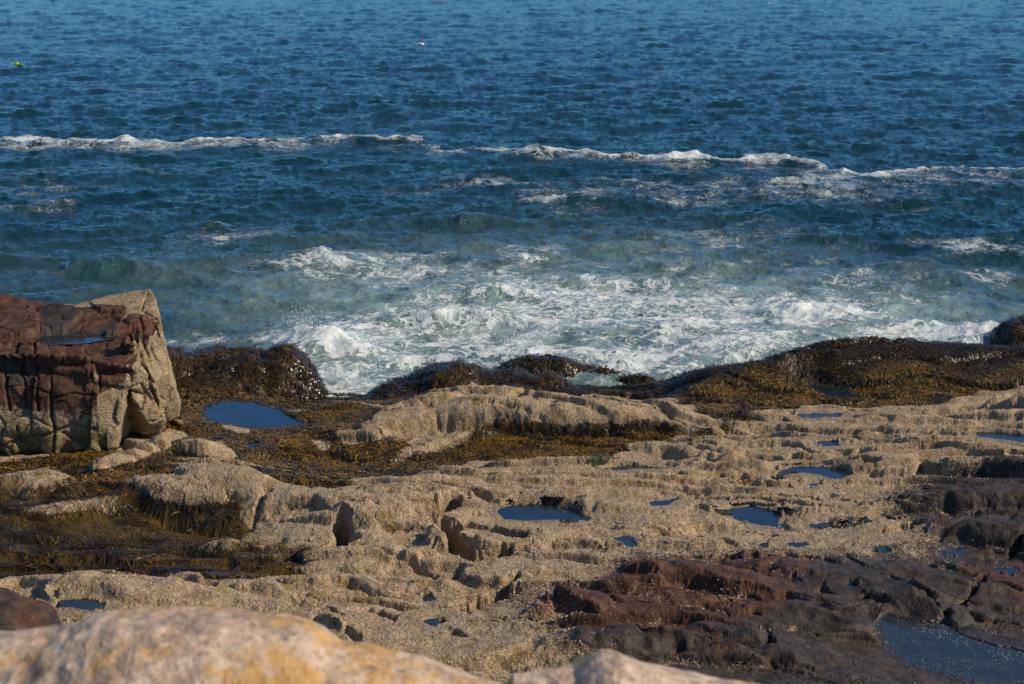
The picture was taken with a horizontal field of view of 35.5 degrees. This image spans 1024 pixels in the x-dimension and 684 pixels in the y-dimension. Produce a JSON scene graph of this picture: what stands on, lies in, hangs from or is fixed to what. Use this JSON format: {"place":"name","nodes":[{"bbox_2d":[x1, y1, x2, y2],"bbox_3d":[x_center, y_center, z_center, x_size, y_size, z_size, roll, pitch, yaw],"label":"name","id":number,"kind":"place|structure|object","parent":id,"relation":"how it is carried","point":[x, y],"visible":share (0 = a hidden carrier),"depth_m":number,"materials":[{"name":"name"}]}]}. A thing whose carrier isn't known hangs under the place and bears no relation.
{"place":"outdoors","nodes":[
{"label":"outdoors","id":0,"kind":"place"},
{"bbox_2d":[0,606,499,683],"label":"boulder","id":1,"kind":"object","parent":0,"point":[187,645],"visible":1,"depth_m":2.72,"materials":[{"name":"stone"}]},
{"bbox_2d":[0,0,1023,400],"bbox_3d":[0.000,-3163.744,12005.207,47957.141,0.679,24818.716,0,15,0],"label":"sea","id":2,"kind":"structure","parent":0,"point":[602,182],"depth_m":51.98,"materials":[{"name":"liquid"}]},
{"bbox_2d":[11,62,23,66],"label":"buoy","id":3,"kind":"object","parent":2,"relation":"on","point":[17,64],"visible":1,"depth_m":89.73,"materials":[{"name":"yellow plastic"}]},
{"bbox_2d":[278,282,1019,389],"bbox_3d":[2.835,-0.433,31.195,15.837,0.822,5.298,-4,15,-14],"label":"sea spray","id":4,"kind":"object","parent":2,"relation":"on","point":[620,358],"visible":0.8,"depth_m":31.57,"materials":[{"name":"white liquid"}]},
{"bbox_2d":[0,338,1023,683],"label":"rock shelf","id":5,"kind":"object","parent":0,"point":[816,624],"visible":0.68,"depth_m":18.40,"materials":[{"name":"beige stone"}]},
{"bbox_2d":[0,587,61,630],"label":"red slab","id":6,"kind":"structure","parent":5,"relation":"on","point":[18,611],"depth_m":15.09,"materials":[{"name":"brown stone"}]},
{"bbox_2d":[57,599,104,612],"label":"tide pool","id":7,"kind":"structure","parent":5,"relation":"on","point":[86,604],"depth_m":15.76,"materials":[{"name":"liquid"}]},
{"bbox_2d":[0,289,180,455],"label":"rock outcrop","id":8,"kind":"object","parent":5,"relation":"on","point":[110,395],"visible":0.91,"depth_m":23.06,"materials":[{"name":"brown stone"}]},
{"bbox_2d":[35,335,116,344],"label":"rain puddle","id":9,"kind":"object","parent":8,"relation":"on","point":[61,339],"visible":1,"depth_m":23.69,"materials":[{"name":"liquid"}]},
{"bbox_2d":[0,473,322,578],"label":"stringy seaweed","id":10,"kind":"object","parent":5,"relation":"on","point":[83,535],"visible":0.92,"depth_m":18.83,"materials":[{"name":"brown plant"}]},
{"bbox_2d":[167,341,330,400],"bbox_3d":[-5.056,0.972,27.501,3.934,1.822,2.650,0,15,0],"label":"weedy rock","id":11,"kind":"object","parent":5,"relation":"on","point":[283,371],"visible":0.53,"depth_m":27.10,"materials":[{"name":"brown stone"}]},
{"bbox_2d":[247,442,257,446],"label":"tide pool","id":12,"kind":"structure","parent":5,"relation":"on","point":[252,444],"depth_m":23.43,"materials":[{"name":"liquid"}]},
{"bbox_2d":[203,401,302,427],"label":"tide pool","id":13,"kind":"structure","parent":5,"relation":"on","point":[245,414],"depth_m":25.13,"materials":[{"name":"liquid"}]},
{"bbox_2d":[421,595,435,600],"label":"tide pool","id":14,"kind":"structure","parent":5,"relation":"on","point":[427,598],"depth_m":16.42,"materials":[{"name":"liquid"}]},
{"bbox_2d":[423,617,439,626],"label":"tide pool","id":15,"kind":"structure","parent":5,"relation":"on","point":[433,622],"depth_m":15.59,"materials":[{"name":"liquid"}]},
{"bbox_2d":[362,360,582,398],"bbox_3d":[-0.652,0.905,27.742,3.952,1.289,2.134,0,15,0],"label":"weedy rock","id":16,"kind":"object","parent":5,"relation":"on","point":[440,375],"visible":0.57,"depth_m":27.24,"materials":[{"name":"brown stone"}]},
{"bbox_2d":[0,335,1023,580],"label":"seaweed","id":17,"kind":"object","parent":5,"relation":"on","point":[518,435],"visible":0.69,"depth_m":24.86,"materials":[{"name":"brown plant"}]},
{"bbox_2d":[3,384,1023,682],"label":"barnacles","id":18,"kind":"object","parent":5,"relation":"on","point":[551,538],"visible":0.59,"depth_m":18.17},
{"bbox_2d":[495,504,590,523],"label":"tide pool","id":19,"kind":"structure","parent":5,"relation":"on","point":[530,512],"depth_m":19.36,"materials":[{"name":"liquid"}]},
{"bbox_2d":[491,353,658,384],"bbox_3d":[1.212,0.677,29.072,3.301,0.950,1.178,2,15,7],"label":"weedy rock","id":20,"kind":"object","parent":5,"relation":"on","point":[532,364],"visible":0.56,"depth_m":28.78,"materials":[{"name":"brown stone"}]},
{"bbox_2d":[587,454,618,466],"bbox_3d":[1.352,1.637,21.725,1.092,0.478,0.574,-12,19,-39],"label":"green algae","id":21,"kind":"object","parent":5,"relation":"on","point":[597,462],"visible":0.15,"depth_m":21.29,"materials":[{"name":"green plant"}]},
{"bbox_2d":[612,536,635,546],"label":"tide pool","id":22,"kind":"structure","parent":5,"relation":"on","point":[627,541],"depth_m":18.24,"materials":[{"name":"liquid"}]},
{"bbox_2d":[604,465,669,470],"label":"tide pool","id":23,"kind":"structure","parent":5,"relation":"on","point":[626,467],"depth_m":21.24,"materials":[{"name":"liquid"}]},
{"bbox_2d":[649,498,680,505],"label":"tide pool","id":24,"kind":"structure","parent":5,"relation":"on","point":[659,503],"depth_m":19.56,"materials":[{"name":"liquid"}]},
{"bbox_2d":[505,462,906,529],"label":"mussels","id":25,"kind":"object","parent":5,"relation":"on","point":[558,501],"visible":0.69,"depth_m":19.42},
{"bbox_2d":[728,505,784,529],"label":"tide pool","id":26,"kind":"structure","parent":5,"relation":"on","point":[756,515],"depth_m":19.29,"materials":[{"name":"liquid"}]},
{"bbox_2d":[778,541,807,546],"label":"tide pool","id":27,"kind":"structure","parent":5,"relation":"on","point":[796,544],"depth_m":17.77,"materials":[{"name":"liquid"}]},
{"bbox_2d":[792,577,800,582],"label":"tide pool","id":28,"kind":"structure","parent":5,"relation":"on","point":[794,579],"depth_m":16.54,"materials":[{"name":"liquid"}]},
{"bbox_2d":[776,466,851,478],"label":"tide pool","id":29,"kind":"structure","parent":5,"relation":"on","point":[833,473],"depth_m":21.19,"materials":[{"name":"liquid"}]},
{"bbox_2d":[808,483,819,487],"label":"tide pool","id":30,"kind":"structure","parent":5,"relation":"on","point":[813,484],"depth_m":20.73,"materials":[{"name":"liquid"}]},
{"bbox_2d":[797,413,839,417],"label":"tide pool","id":31,"kind":"structure","parent":5,"relation":"on","point":[813,415],"depth_m":24.28,"materials":[{"name":"liquid"}]},
{"bbox_2d":[805,523,831,528],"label":"tide pool","id":32,"kind":"structure","parent":5,"relation":"on","point":[826,525],"depth_m":18.88,"materials":[{"name":"liquid"}]},
{"bbox_2d":[817,441,838,445],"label":"tide pool","id":33,"kind":"structure","parent":5,"relation":"on","point":[828,443],"depth_m":22.40,"materials":[{"name":"liquid"}]},
{"bbox_2d":[811,384,859,397],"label":"tide pool","id":34,"kind":"structure","parent":5,"relation":"on","point":[830,391],"depth_m":25.85,"materials":[{"name":"liquid"}]},
{"bbox_2d":[845,584,856,588],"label":"tide pool","id":35,"kind":"structure","parent":5,"relation":"on","point":[850,586],"depth_m":16.36,"materials":[{"name":"liquid"}]},
{"bbox_2d":[867,546,888,551],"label":"tide pool","id":36,"kind":"structure","parent":5,"relation":"on","point":[882,549],"depth_m":17.63,"materials":[{"name":"liquid"}]},
{"bbox_2d":[876,616,1023,681],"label":"tide pool","id":37,"kind":"structure","parent":5,"relation":"on","point":[946,650],"depth_m":15.06,"materials":[{"name":"liquid"}]},
{"bbox_2d":[940,550,965,555],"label":"tide pool","id":38,"kind":"structure","parent":5,"relation":"on","point":[956,552],"depth_m":17.66,"materials":[{"name":"liquid"}]},
{"bbox_2d":[975,432,1023,441],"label":"tide pool","id":39,"kind":"structure","parent":5,"relation":"on","point":[1007,436],"depth_m":22.51,"materials":[{"name":"liquid"}]},
{"bbox_2d":[988,313,1023,345],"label":"weedy rock","id":40,"kind":"object","parent":5,"relation":"on","point":[1009,331],"visible":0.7,"depth_m":30.83,"materials":[{"name":"brown stone"}]},
{"bbox_2d":[995,567,1018,574],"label":"tide pool","id":41,"kind":"structure","parent":5,"relation":"on","point":[1010,571],"depth_m":17.13,"materials":[{"name":"liquid"}]},
{"bbox_2d":[507,649,757,683],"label":"boulder","id":42,"kind":"object","parent":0,"point":[604,666],"visible":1,"depth_m":3.02,"materials":[{"name":"stone"}]}
]}

